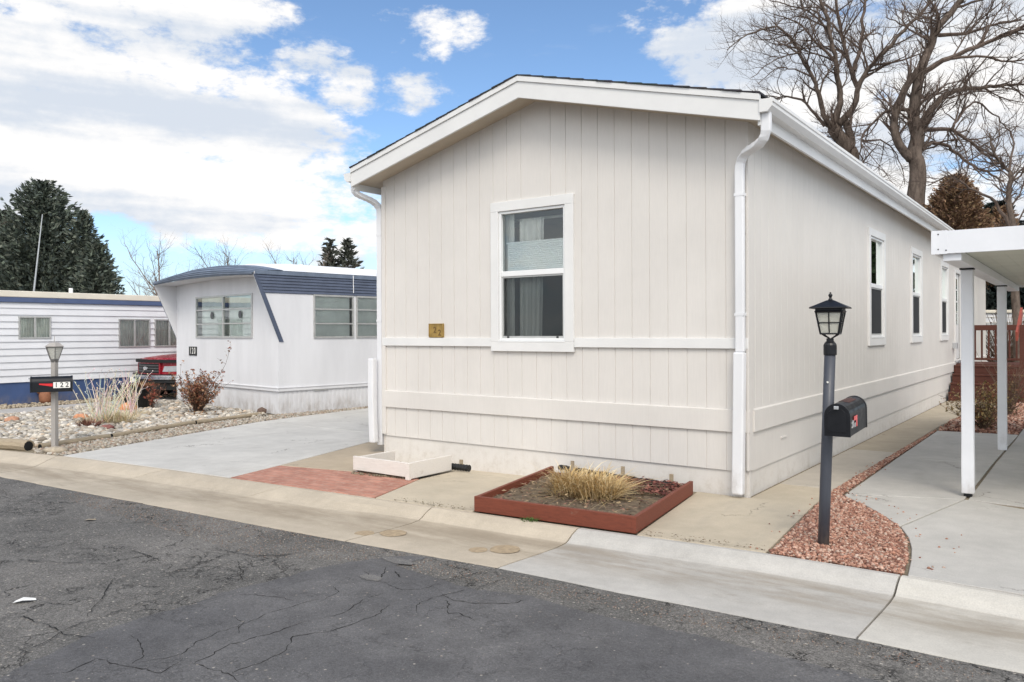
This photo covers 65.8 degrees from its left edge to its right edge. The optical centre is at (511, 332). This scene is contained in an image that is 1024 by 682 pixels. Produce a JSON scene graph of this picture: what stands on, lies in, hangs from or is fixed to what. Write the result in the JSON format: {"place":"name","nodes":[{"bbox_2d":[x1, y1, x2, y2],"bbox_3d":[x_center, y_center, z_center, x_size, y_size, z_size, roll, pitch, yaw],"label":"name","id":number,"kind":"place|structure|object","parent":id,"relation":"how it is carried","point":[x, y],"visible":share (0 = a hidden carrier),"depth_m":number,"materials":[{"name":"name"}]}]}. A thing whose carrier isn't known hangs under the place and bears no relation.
{"place":"outdoors","nodes":[
{"label":"outdoors","id":0,"kind":"place"},
{"bbox_2d":[64,408,368,477],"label":"driveway","id":1,"kind":"structure","parent":0,"point":[231,451],"depth_m":11.25,"materials":[{"name":"concrete"}]},
{"bbox_2d":[0,477,1023,681],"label":"road","id":2,"kind":"structure","parent":0,"point":[71,568],"depth_m":5.37,"materials":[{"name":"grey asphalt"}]},
{"bbox_2d":[13,597,35,602],"bbox_3d":[-3.045,1.673,4.952,0.125,0.016,0.062,0,0,-5],"label":"paper scrap","id":3,"kind":"object","parent":2,"relation":"on","point":[24,598],"visible":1,"depth_m":4.96,"materials":[{"name":"white paper"}]},
{"bbox_2d":[0,556,879,681],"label":"road patch","id":4,"kind":"object","parent":2,"relation":"on","point":[400,638],"visible":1,"depth_m":4.24,"materials":[{"name":"grey asphalt"}]},
{"bbox_2d":[0,396,1023,576],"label":"ground","id":5,"kind":"structure","parent":0,"point":[907,567],"depth_m":7.39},
{"bbox_2d":[0,209,29,288],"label":"spruce tree","id":6,"kind":"object","parent":5,"relation":"on","point":[5,213],"visible":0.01,"depth_m":40.70,"materials":[{"name":"green plant"}]},
{"bbox_2d":[0,438,34,450],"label":"edging log","id":7,"kind":"object","parent":5,"relation":"on","point":[16,444],"visible":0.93,"depth_m":11.02,"materials":[{"name":"brown wood"}]},
{"bbox_2d":[33,214,42,290],"bbox_3d":[-14.494,-0.959,24.000,0.560,5.242,0.300,0,0,0],"label":"antenna mast","id":8,"kind":"object","parent":5,"relation":"on","point":[37,257],"visible":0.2,"depth_m":23.99,"materials":[{"name":"metal"}]},
{"bbox_2d":[0,177,108,292],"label":"spruce tree","id":9,"kind":"object","parent":5,"relation":"on","point":[34,203],"visible":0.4,"depth_m":38.81,"materials":[{"name":"green plant"}]},
{"bbox_2d":[37,434,110,447],"bbox_3d":[-6.395,1.598,11.613,0.102,0.097,1.172,0,0,21],"label":"edging log","id":10,"kind":"object","parent":5,"relation":"on","point":[69,441],"visible":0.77,"depth_m":11.59,"materials":[{"name":"brown wood"}]},
{"bbox_2d":[49,208,113,293],"bbox_3d":[-21.305,-2.175,39.496,4.130,7.993,4.410,0,0,0],"label":"spruce tree","id":11,"kind":"object","parent":5,"relation":"on","point":[84,230],"visible":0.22,"depth_m":39.09,"materials":[{"name":"green plant"}]},
{"bbox_2d":[0,396,176,412],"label":"side drive","id":12,"kind":"structure","parent":5,"relation":"on","point":[28,409],"depth_m":17.32,"materials":[{"name":"concrete"}]},
{"bbox_2d":[130,354,176,394],"bbox_3d":[-7.400,0.774,21.406,2.000,1.725,5.400,0,0,36],"label":"pickup truck","id":13,"kind":"object","parent":12,"relation":"on","point":[161,366],"visible":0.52,"depth_m":19.11,"materials":[{"name":"red metal"}]},
{"bbox_2d":[0,288,176,404],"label":"mobile home","id":14,"kind":"object","parent":5,"relation":"on","point":[105,333],"visible":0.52,"depth_m":19.23,"materials":[{"name":"white metal"}]},
{"bbox_2d":[18,316,50,338],"bbox_3d":[-11.125,-0.113,18.444,0.076,0.520,0.705,0,0,36],"label":"window","id":15,"kind":"structure","parent":14,"relation":"in","point":[29,327],"depth_m":18.43,"materials":[{"name":"glass"}]},
{"bbox_2d":[118,319,149,346],"bbox_3d":[-9.720,0.016,20.362,0.076,0.726,0.830,0,0,36],"label":"window","id":16,"kind":"structure","parent":14,"relation":"in","point":[132,332],"depth_m":20.36,"materials":[{"name":"glass"}]},
{"bbox_2d":[154,319,176,346],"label":"window","id":17,"kind":"structure","parent":14,"relation":"in","point":[164,336],"depth_m":21.01,"materials":[{"name":"glass"}]},
{"bbox_2d":[0,393,176,408],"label":"wall gravel","id":18,"kind":"structure","parent":5,"relation":"on","point":[25,405],"depth_m":18.14,"materials":[{"name":"beige gravel"}]},
{"bbox_2d":[36,392,50,402],"bbox_3d":[-10.862,1.404,18.412,0.348,0.485,0.318,0,0,42],"label":"flower pot","id":19,"kind":"object","parent":18,"relation":"on","point":[44,397],"visible":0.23,"depth_m":18.34,"materials":[{"name":"ceramic"}]},
{"bbox_2d":[65,238,126,294],"bbox_3d":[-20.602,-1.387,38.948,3.773,6.544,3.785,0,0,0],"label":"spruce tree","id":20,"kind":"object","parent":5,"relation":"on","point":[96,259],"visible":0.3,"depth_m":38.67,"materials":[{"name":"green plant"}]},
{"bbox_2d":[127,256,167,295],"bbox_3d":[-15.071,-0.879,34.052,3.136,5.105,3.164,0,0,15],"label":"bare tree","id":21,"kind":"object","parent":5,"relation":"on","point":[153,291],"visible":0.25,"depth_m":33.86,"materials":[{"name":"brown plant"}]},
{"bbox_2d":[110,421,195,436],"bbox_3d":[-5.899,1.596,13.087,0.111,0.091,1.851,0,0,18],"label":"edging log","id":22,"kind":"object","parent":5,"relation":"on","point":[153,428],"visible":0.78,"depth_m":12.98,"materials":[{"name":"brown wood"}]},
{"bbox_2d":[114,226,211,295],"bbox_3d":[-13.607,-1.351,31.033,3.865,6.072,3.451,0,0,-32],"label":"bare tree","id":23,"kind":"object","parent":5,"relation":"on","point":[158,270],"visible":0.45,"depth_m":30.99,"materials":[{"name":"brown plant"}]},
{"bbox_2d":[183,239,248,267],"bbox_3d":[-11.904,-1.288,32.286,3.467,5.904,3.273,0,0,0],"label":"bare tree","id":24,"kind":"object","parent":5,"relation":"on","point":[227,259],"visible":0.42,"depth_m":31.91,"materials":[{"name":"brown plant"}]},
{"bbox_2d":[195,412,264,423],"bbox_3d":[-5.227,1.595,14.748,0.098,0.093,1.649,0,0,27],"label":"edging log","id":25,"kind":"object","parent":5,"relation":"on","point":[202,421],"visible":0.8,"depth_m":14.59,"materials":[{"name":"brown wood"}]},
{"bbox_2d":[257,407,266,412],"bbox_3d":[-4.972,1.566,15.753,0.182,0.162,0.151,0,0,0],"label":"brown stone","id":26,"kind":"object","parent":5,"relation":"on","point":[261,409],"visible":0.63,"depth_m":15.70,"materials":[{"name":"brown stone"}]},
{"bbox_2d":[152,264,376,414],"bbox_3d":[-2.279,0.027,21.311,4.702,3.165,12.660,0,0,44],"label":"mobile home","id":27,"kind":"object","parent":5,"relation":"on","point":[301,337],"visible":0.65,"depth_m":16.53,"materials":[{"name":"metal"}]},
{"bbox_2d":[195,293,252,337],"bbox_3d":[-6.144,-0.324,17.227,2.775,1.300,0.345,0,0,44],"label":"window","id":28,"kind":"structure","parent":27,"relation":"in","point":[223,316],"depth_m":17.10,"materials":[{"name":"glass"}]},
{"bbox_2d":[306,285,353,337],"bbox_3d":[-3.814,-0.334,16.568,0.345,1.300,1.180,0,0,44],"label":"window","id":29,"kind":"structure","parent":27,"relation":"in","point":[330,312],"depth_m":16.46,"materials":[{"name":"glass"}]},
{"bbox_2d":[349,287,376,337],"bbox_3d":[-3.100,-0.337,17.320,0.345,1.300,1.170,0,0,44],"label":"window","id":30,"kind":"structure","parent":27,"relation":"in","point":[366,306],"depth_m":17.11,"materials":[{"name":"glass"}]},
{"bbox_2d":[262,235,321,265],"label":"bare tree","id":31,"kind":"object","parent":5,"relation":"on","point":[285,256],"visible":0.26,"depth_m":46.08,"materials":[{"name":"brown plant"}]},
{"bbox_2d":[231,466,418,497],"bbox_3d":[-2.056,1.659,8.689,2.222,0.100,1.004,0,0,30],"label":"brick pad","id":32,"kind":"object","parent":5,"relation":"on","point":[344,482],"visible":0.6,"depth_m":8.60,"materials":[{"name":"red brick"}]},
{"bbox_2d":[351,471,404,478],"bbox_3d":[-1.476,1.598,8.849,0.798,0.040,0.096,0,0,27],"label":"planter grit","id":33,"kind":"object","parent":32,"relation":"on","point":[361,473],"visible":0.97,"depth_m":8.85,"materials":[{"name":"beige gravel"}]},
{"bbox_2d":[353,450,451,479],"bbox_3d":[-1.265,1.512,9.118,0.890,0.186,0.708,0,0,36],"label":"planter box","id":34,"kind":"object","parent":32,"relation":"on","point":[383,463],"visible":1,"depth_m":8.88,"materials":[{"name":"wood"}]},
{"bbox_2d":[317,237,344,266],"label":"spruce tree","id":35,"kind":"object","parent":5,"relation":"on","point":[329,253],"visible":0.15,"depth_m":59.80,"materials":[{"name":"green plant"}]},
{"bbox_2d":[281,442,383,472],"bbox_3d":[1.369,1.644,15.505,1.619,0.100,14.437,0,0,33],"label":"drive edge strip","id":36,"kind":"object","parent":5,"relation":"on","point":[340,460],"visible":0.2,"depth_m":10.06,"materials":[{"name":"concrete"}]},
{"bbox_2d":[313,249,360,267],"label":"bare tree","id":37,"kind":"object","parent":5,"relation":"on","point":[330,261],"visible":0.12,"depth_m":46.91,"materials":[{"name":"brown plant"}]},
{"bbox_2d":[335,237,364,268],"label":"spruce tree","id":38,"kind":"object","parent":5,"relation":"on","point":[348,252],"visible":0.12,"depth_m":60.28,"materials":[{"name":"green plant"}]},
{"bbox_2d":[415,470,524,478],"bbox_3d":[-0.705,1.703,9.526,2.890,0.200,0.530,0,0,36],"label":"wall apron","id":39,"kind":"object","parent":5,"relation":"on","point":[513,476],"depth_m":9.18,"materials":[{"name":"concrete"}]},
{"bbox_2d":[452,459,470,471],"bbox_3d":[-0.599,1.535,9.139,0.260,0.125,0.080,0,0,33],"label":"drain pipe","id":40,"kind":"object","parent":39,"relation":"on","point":[460,466],"visible":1,"depth_m":9.11,"materials":[{"name":"black plastic"}]},
{"bbox_2d":[0,450,1023,673],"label":"kerb","id":41,"kind":"structure","parent":5,"relation":"on","point":[979,626],"depth_m":5.75,"materials":[{"name":"concrete"}]},
{"bbox_2d":[521,517,538,521],"bbox_3d":[0.149,1.584,6.711,0.177,0.031,0.227,0,0,-29],"label":"weed","id":42,"kind":"object","parent":41,"relation":"on","point":[530,519],"visible":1,"depth_m":6.73,"materials":[{"name":"green plant"}]},
{"bbox_2d":[474,466,692,533],"bbox_3d":[0.703,1.530,7.481,1.626,0.135,1.888,0,0,28],"label":"planter box","id":43,"kind":"object","parent":5,"relation":"on","point":[604,517],"visible":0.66,"depth_m":6.93,"materials":[{"name":"red wood"}]},
{"bbox_2d":[511,457,664,507],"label":"ornamental grass","id":44,"kind":"object","parent":43,"relation":"in","point":[582,483],"depth_m":7.34,"materials":[{"name":"beige plant"}]},
{"bbox_2d":[496,470,681,515],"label":"leaf litter","id":45,"kind":"object","parent":43,"relation":"in","point":[627,509],"visible":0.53,"depth_m":7.18,"materials":[{"name":"brown plant"}]},
{"bbox_2d":[612,475,683,495],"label":"leaf litter","id":46,"kind":"object","parent":43,"relation":"in","point":[657,490],"visible":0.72,"depth_m":7.61,"materials":[{"name":"brown plant"}]},
{"bbox_2d":[558,461,681,485],"bbox_3d":[1.128,1.490,8.326,1.597,0.169,0.096,0,0,40],"label":"edging","id":47,"kind":"object","parent":5,"relation":"on","point":[671,476],"visible":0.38,"depth_m":8.35,"materials":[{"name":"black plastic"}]},
{"bbox_2d":[344,74,986,497],"bbox_3d":[6.532,-0.586,17.630,5.671,4.616,21.931,0,0,36],"label":"manufactured home","id":48,"kind":"object","parent":5,"relation":"on","point":[638,278],"visible":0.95,"depth_m":8.99,"materials":[{"name":"white wood"}]},
{"bbox_2d":[490,193,574,351],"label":"window","id":49,"kind":"structure","parent":48,"relation":"in","point":[531,259],"depth_m":9.29,"materials":[{"name":"plastic"}]},
{"bbox_2d":[867,227,885,345],"bbox_3d":[5.495,-0.679,12.220,0.306,1.755,1.155,0,0,36],"label":"window","id":50,"kind":"structure","parent":48,"relation":"in","point":[876,240],"depth_m":12.23,"materials":[{"name":"plastic"}]},
{"bbox_2d":[910,247,922,342],"bbox_3d":[7.508,-0.687,14.974,0.306,1.755,1.155,0,0,36],"label":"window","id":51,"kind":"structure","parent":48,"relation":"in","point":[916,256],"depth_m":15.02,"materials":[{"name":"plastic"}]},
{"bbox_2d":[940,260,948,340],"bbox_3d":[9.571,-0.696,17.801,0.306,1.755,1.155,0,0,36],"label":"window","id":52,"kind":"structure","parent":48,"relation":"in","point":[944,267],"depth_m":17.89,"materials":[{"name":"plastic"}]},
{"bbox_2d":[954,269,960,361],"bbox_3d":[10.977,-0.402,19.508,0.110,2.250,1.050,0,0,36],"label":"door","id":53,"kind":"structure","parent":48,"relation":"in","point":[957,283],"depth_m":19.64,"materials":[{"name":"white glass"}]},
{"bbox_2d":[705,0,960,174],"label":"bare tree","id":54,"kind":"object","parent":5,"relation":"on","point":[828,121],"visible":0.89,"depth_m":29.38,"materials":[{"name":"brown plant"}]},
{"bbox_2d":[769,430,936,577],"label":"red gravel","id":55,"kind":"structure","parent":5,"relation":"on","point":[864,535],"depth_m":6.08,"materials":[{"name":"gravel"}]},
{"bbox_2d":[809,292,851,544],"bbox_3d":[2.385,0.670,5.920,0.265,1.944,0.265,0,0,30],"label":"lamp post","id":56,"kind":"object","parent":55,"relation":"on","point":[830,313],"visible":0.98,"depth_m":5.88,"materials":[{"name":"metal"}]},
{"bbox_2d":[824,395,866,436],"bbox_3d":[2.487,0.620,5.894,0.184,0.239,0.556,0,3,36],"label":"mailbox","id":57,"kind":"object","parent":56,"relation":"attached to","point":[846,417],"visible":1,"depth_m":5.72,"materials":[{"name":"black metal"}]},
{"bbox_2d":[824,404,850,436],"bbox_3d":[2.333,0.633,5.690,0.180,0.238,0.042,0,3,36],"label":"door","id":58,"kind":"structure","parent":57,"relation":"in","point":[837,418],"depth_m":5.68,"materials":[{"name":"black metal"}]},
{"bbox_2d":[817,0,1023,206],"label":"bare tree","id":59,"kind":"object","parent":5,"relation":"on","point":[919,128],"visible":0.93,"depth_m":26.64,"materials":[{"name":"brown plant"}]},
{"bbox_2d":[846,429,1023,595],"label":"carport pad","id":60,"kind":"object","parent":5,"relation":"on","point":[922,480],"visible":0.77,"depth_m":7.13,"materials":[{"name":"concrete"}]},
{"bbox_2d":[931,225,1023,496],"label":"carport","id":61,"kind":"object","parent":60,"relation":"on","point":[994,255],"visible":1,"depth_m":7.61,"materials":[{"name":"white metal"}]},
{"bbox_2d":[948,307,1023,402],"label":"deck","id":62,"kind":"structure","parent":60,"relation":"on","point":[981,374],"depth_m":18.29,"materials":[{"name":"brown wood"}]},
{"bbox_2d":[922,172,998,358],"bbox_3d":[13.999,-1.718,25.019,3.082,6.717,3.104,0,0,0],"label":"brown conifer","id":63,"kind":"object","parent":5,"relation":"on","point":[962,211],"visible":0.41,"depth_m":24.52,"materials":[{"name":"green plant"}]},
{"bbox_2d":[905,102,1023,361],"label":"bare tree","id":64,"kind":"object","parent":5,"relation":"on","point":[1009,219],"visible":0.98,"depth_m":22.27,"materials":[{"name":"brown plant"}]},
{"bbox_2d":[938,402,1023,434],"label":"red gravel","id":65,"kind":"structure","parent":5,"relation":"on","point":[1015,424],"depth_m":13.19,"materials":[{"name":"red gravel"}]},
{"bbox_2d":[939,380,1023,429],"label":"shrub","id":66,"kind":"object","parent":65,"relation":"on","point":[985,412],"visible":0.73,"depth_m":12.71,"materials":[{"name":"brown plant"}]},
{"bbox_2d":[976,351,1023,414],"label":"shrub","id":67,"kind":"object","parent":65,"relation":"on","point":[1015,390],"visible":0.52,"depth_m":14.81,"materials":[{"name":"brown plant"}]},
{"bbox_2d":[982,199,1023,309],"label":"spruce tree","id":68,"kind":"object","parent":5,"relation":"on","point":[991,300],"visible":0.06,"depth_m":35.45,"materials":[{"name":"green plant"}]},
{"bbox_2d":[986,204,1021,289],"bbox_3d":[15.806,-1.255,25.486,2.099,5.777,2.097,0,0,-9],"label":"brown conifer","id":69,"kind":"object","parent":5,"relation":"on","point":[997,215],"visible":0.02,"depth_m":25.39,"materials":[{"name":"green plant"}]},
{"bbox_2d":[986,310,1023,361],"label":"mobile home","id":70,"kind":"object","parent":5,"relation":"on","point":[989,312],"visible":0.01,"depth_m":30.27,"materials":[{"name":"white"}]},
{"bbox_2d":[986,322,1012,342],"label":"window","id":71,"kind":"structure","parent":70,"relation":"in","point":[988,323],"depth_m":30.27,"materials":[{"name":"metal"}]},
{"bbox_2d":[986,220,1023,309],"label":"spruce tree","id":72,"kind":"object","parent":5,"relation":"on","point":[1022,296],"visible":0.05,"depth_m":34.96,"materials":[{"name":"green plant"}]},
{"bbox_2d":[986,309,1023,361],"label":"shrub","id":73,"kind":"object","parent":5,"relation":"on","point":[992,354],"visible":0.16,"depth_m":27.11,"materials":[{"name":"plant"}]},
{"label":"rock base","id":74,"kind":"structure","parent":5,"relation":"on","visible":0},
{"bbox_2d":[45,336,63,446],"bbox_3d":[-6.441,0.865,11.150,0.244,1.625,0.249,0,0,12],"label":"lamp post","id":75,"kind":"object","parent":74,"relation":"on","point":[54,349],"visible":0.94,"depth_m":11.12,"materials":[{"name":"grey metal"}]},
{"bbox_2d":[28,375,72,392],"bbox_3d":[-6.436,0.719,11.049,0.536,0.222,0.174,0,0,-28],"label":"mailbox","id":76,"kind":"object","parent":75,"relation":"attached to","point":[51,384],"visible":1,"depth_m":10.99,"materials":[{"name":"black metal"}]},
{"bbox_2d":[28,376,31,392],"bbox_3d":[-6.653,0.720,10.934,0.042,0.221,0.173,0,0,-28],"label":"door","id":77,"kind":"structure","parent":76,"relation":"in","point":[30,378],"depth_m":10.87,"materials":[{"name":"black metal"}]},
{"bbox_2d":[32,406,367,455],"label":"pea gravel","id":78,"kind":"structure","parent":74,"relation":"on","point":[91,445],"depth_m":12.67,"materials":[{"name":"beige gravel"}]},
{"bbox_2d":[42,446,68,452],"bbox_3d":[-6.172,1.590,10.713,0.335,0.093,0.255,0,0,0],"label":"flat stone","id":79,"kind":"object","parent":78,"relation":"on","point":[58,449],"visible":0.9,"depth_m":10.65,"materials":[{"name":"beige stone"}]},
{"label":"rock base","id":80,"kind":"structure","parent":5,"relation":"on","visible":0},
{"bbox_2d":[4,416,19,421],"bbox_3d":[-8.998,1.585,14.248,0.255,0.159,0.194,0,0,0],"label":"orange stone","id":81,"kind":"object","parent":80,"relation":"on","point":[11,418],"visible":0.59,"depth_m":14.20,"materials":[{"name":"orange stone"}]},
{"bbox_2d":[118,402,136,409],"bbox_3d":[-7.858,1.543,16.193,0.368,0.238,0.296,0,0,0],"label":"orange stone","id":82,"kind":"object","parent":80,"relation":"on","point":[125,406],"visible":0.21,"depth_m":16.10,"materials":[{"name":"orange stone"}]},
{"bbox_2d":[0,399,267,446],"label":"river rocks","id":83,"kind":"object","parent":80,"relation":"on","point":[34,426],"visible":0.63,"depth_m":14.30,"materials":[{"name":"stone"}]},
{"bbox_2d":[73,413,88,418],"bbox_3d":[-7.953,1.576,14.605,0.266,0.158,0.203,0,0,26],"label":"orange stone","id":84,"kind":"object","parent":83,"relation":"on","point":[80,415],"visible":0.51,"depth_m":14.54,"materials":[{"name":"orange stone"}]},
{"bbox_2d":[99,424,113,428],"bbox_3d":[-6.757,1.591,13.197,0.239,0.111,0.193,0,0,0],"label":"red stone","id":85,"kind":"object","parent":83,"relation":"on","point":[109,426],"visible":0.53,"depth_m":13.15,"materials":[{"name":"red stone"}]},
{"bbox_2d":[71,368,157,426],"bbox_3d":[-7.154,1.123,14.048,1.576,1.024,1.410,0,0,-42],"label":"dry perennial","id":86,"kind":"object","parent":83,"relation":"on","point":[102,417],"visible":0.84,"depth_m":13.93,"materials":[{"name":"beige plant"}]},
{"bbox_2d":[108,369,152,415],"bbox_3d":[-7.330,1.161,15.215,1.097,0.945,1.116,0,0,0],"label":"dry perennial","id":87,"kind":"object","parent":83,"relation":"on","point":[130,401],"visible":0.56,"depth_m":15.19,"materials":[{"name":"beige plant"}]},
{"bbox_2d":[105,384,166,399],"bbox_3d":[-8.388,1.395,17.621,1.287,0.492,1.257,0,0,-19],"label":"shrub","id":88,"kind":"object","parent":83,"relation":"on","point":[156,391],"visible":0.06,"depth_m":17.79,"materials":[{"name":"brown plant"}]},
{"bbox_2d":[117,380,160,407],"bbox_3d":[-7.933,1.322,16.874,1.100,0.623,1.098,0,0,0],"label":"plant pot","id":89,"kind":"object","parent":83,"relation":"on","point":[143,402],"visible":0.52,"depth_m":16.65,"materials":[{"name":"black plastic"}]},
{"bbox_2d":[141,376,161,407],"bbox_3d":[-7.556,1.274,16.622,0.402,0.726,0.440,0,0,0],"label":"shrub","id":90,"kind":"object","parent":83,"relation":"on","point":[152,395],"visible":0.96,"depth_m":16.58,"materials":[{"name":"brown plant"}]},
{"bbox_2d":[159,341,230,416],"bbox_3d":[-6.252,0.898,15.566,1.371,1.467,1.527,0,0,-43],"label":"shrub","id":91,"kind":"object","parent":83,"relation":"on","point":[198,395],"visible":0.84,"depth_m":15.68,"materials":[{"name":"brown plant"}]},
{"bbox_2d":[0,0,1023,295],"label":"sky","id":92,"kind":"structure","parent":0,"point":[197,123],"materials":[{"name":"blue"}]},
{"bbox_2d":[376,401,994,552],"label":"path","id":93,"kind":"structure","parent":0,"point":[740,522],"depth_m":7.59,"materials":[{"name":"concrete"}]},
{"bbox_2d":[394,498,462,507],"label":"leaf litter","id":94,"kind":"object","parent":93,"relation":"on","point":[427,503],"visible":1,"depth_m":7.35,"materials":[{"name":"brown plant"}]},
{"bbox_2d":[637,531,764,549],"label":"leaf litter","id":95,"kind":"object","parent":93,"relation":"on","point":[698,537],"visible":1,"depth_m":6.03,"materials":[{"name":"brown plant"}]},
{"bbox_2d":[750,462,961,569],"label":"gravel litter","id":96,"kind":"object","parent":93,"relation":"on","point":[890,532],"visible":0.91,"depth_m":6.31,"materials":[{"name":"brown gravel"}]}
]}

